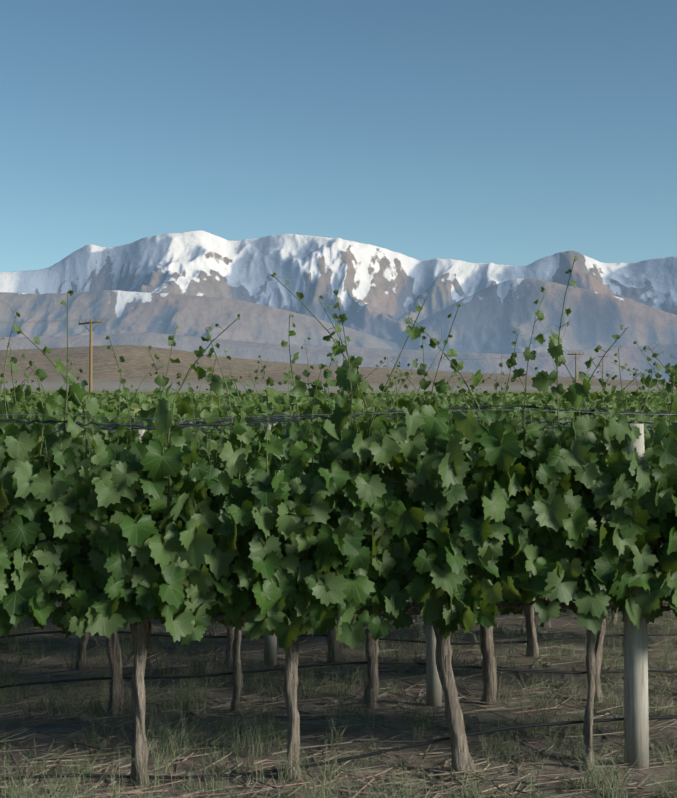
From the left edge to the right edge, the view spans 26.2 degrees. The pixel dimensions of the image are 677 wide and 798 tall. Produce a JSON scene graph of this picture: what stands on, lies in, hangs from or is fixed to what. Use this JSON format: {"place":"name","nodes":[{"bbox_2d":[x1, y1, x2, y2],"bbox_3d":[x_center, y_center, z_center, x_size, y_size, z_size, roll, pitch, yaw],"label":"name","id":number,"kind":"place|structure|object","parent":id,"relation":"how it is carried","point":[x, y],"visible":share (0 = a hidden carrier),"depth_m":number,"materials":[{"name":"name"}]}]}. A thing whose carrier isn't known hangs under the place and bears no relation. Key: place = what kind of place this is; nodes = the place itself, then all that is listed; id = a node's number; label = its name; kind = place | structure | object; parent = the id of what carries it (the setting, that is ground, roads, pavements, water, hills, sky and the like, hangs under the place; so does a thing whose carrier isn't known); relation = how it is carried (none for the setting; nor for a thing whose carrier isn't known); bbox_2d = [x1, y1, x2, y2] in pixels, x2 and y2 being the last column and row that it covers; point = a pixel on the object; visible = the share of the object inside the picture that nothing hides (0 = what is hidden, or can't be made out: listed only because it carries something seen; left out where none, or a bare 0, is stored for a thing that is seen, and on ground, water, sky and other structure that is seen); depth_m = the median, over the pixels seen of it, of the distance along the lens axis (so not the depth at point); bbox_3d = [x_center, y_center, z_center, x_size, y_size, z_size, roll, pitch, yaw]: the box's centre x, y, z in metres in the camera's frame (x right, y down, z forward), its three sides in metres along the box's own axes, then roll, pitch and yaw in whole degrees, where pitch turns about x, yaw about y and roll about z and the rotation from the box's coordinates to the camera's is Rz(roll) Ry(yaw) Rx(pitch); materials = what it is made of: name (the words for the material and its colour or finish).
{"place":"outdoors","nodes":[
{"label":"outdoors","id":0,"kind":"place"},
{"bbox_2d":[0,345,676,797],"bbox_3d":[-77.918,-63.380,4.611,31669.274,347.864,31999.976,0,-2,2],"label":"ground","id":1,"kind":"structure","parent":0,"point":[136,367],"depth_m":9.57,"materials":[{"name":"brown soil"}]},
{"bbox_2d":[78,318,103,392],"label":"utility pole","id":2,"kind":"object","parent":1,"relation":"on","point":[90,361],"visible":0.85,"depth_m":126.22,"materials":[{"name":"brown wood"}]},
{"bbox_2d":[0,318,667,381],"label":"power lines","id":3,"kind":"object","parent":2,"relation":"attached to","point":[273,345],"visible":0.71,"depth_m":147.17,"materials":[{"name":"grey"}]},
{"bbox_2d":[0,596,676,797],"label":"weedy grass","id":4,"kind":"structure","parent":1,"relation":"on","point":[608,784],"depth_m":8.75,"materials":[{"name":"plant"}]},
{"bbox_2d":[0,295,676,590],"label":"vine leaves","id":5,"kind":"object","parent":1,"relation":"on","point":[288,434],"visible":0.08,"depth_m":9.86,"materials":[{"name":"green plant"}]},
{"bbox_2d":[28,580,672,787],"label":"grapevine trunks","id":6,"kind":"object","parent":1,"relation":"on","point":[141,636],"visible":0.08,"depth_m":7.73,"materials":[{"name":"brown wood"}]},
{"bbox_2d":[137,416,648,768],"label":"trellis posts","id":7,"kind":"object","parent":1,"relation":"on","point":[636,729],"visible":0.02,"depth_m":7.79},
{"bbox_2d":[0,256,676,652],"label":"vine leaves","id":8,"kind":"object","parent":7,"relation":"attached to","point":[140,560],"visible":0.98,"depth_m":7.41,"materials":[{"name":"green plant"}]},
{"bbox_2d":[0,391,676,435],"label":"vineyard rows","id":9,"kind":"object","parent":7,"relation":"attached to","point":[203,400],"visible":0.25,"depth_m":57.48,"materials":[{"name":"green plant"}]},
{"bbox_2d":[0,404,676,435],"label":"trellis wire","id":10,"kind":"object","parent":7,"relation":"attached to","point":[274,420],"visible":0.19,"depth_m":7.72,"materials":[{"name":"grey metal"}]},
{"bbox_2d":[567,352,583,381],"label":"utility pole","id":11,"kind":"object","parent":1,"relation":"on","point":[575,354],"visible":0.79,"depth_m":212.25,"materials":[{"name":"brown wood"}]},
{"bbox_2d":[0,599,676,780],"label":"drip lines","id":12,"kind":"object","parent":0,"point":[362,755],"visible":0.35,"depth_m":9.28,"materials":[{"name":"black plastic"}]},
{"bbox_2d":[0,230,676,381],"bbox_3d":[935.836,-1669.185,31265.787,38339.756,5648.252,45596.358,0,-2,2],"label":"mountains","id":13,"kind":"structure","parent":0,"point":[196,283],"depth_m":27408.57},
{"bbox_2d":[0,259,676,613],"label":"vine shoots","id":14,"kind":"object","parent":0,"point":[349,467],"visible":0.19,"depth_m":7.75,"materials":[{"name":"green plant"}]},
{"bbox_2d":[0,410,676,619],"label":"trellis wires","id":15,"kind":"object","parent":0,"point":[122,423],"depth_m":7.67,"materials":[{"name":"grey metal"}]},
{"bbox_2d":[0,0,676,272],"label":"sky","id":16,"kind":"structure","parent":0,"point":[501,132],"materials":[{"name":"blue"}]}
]}

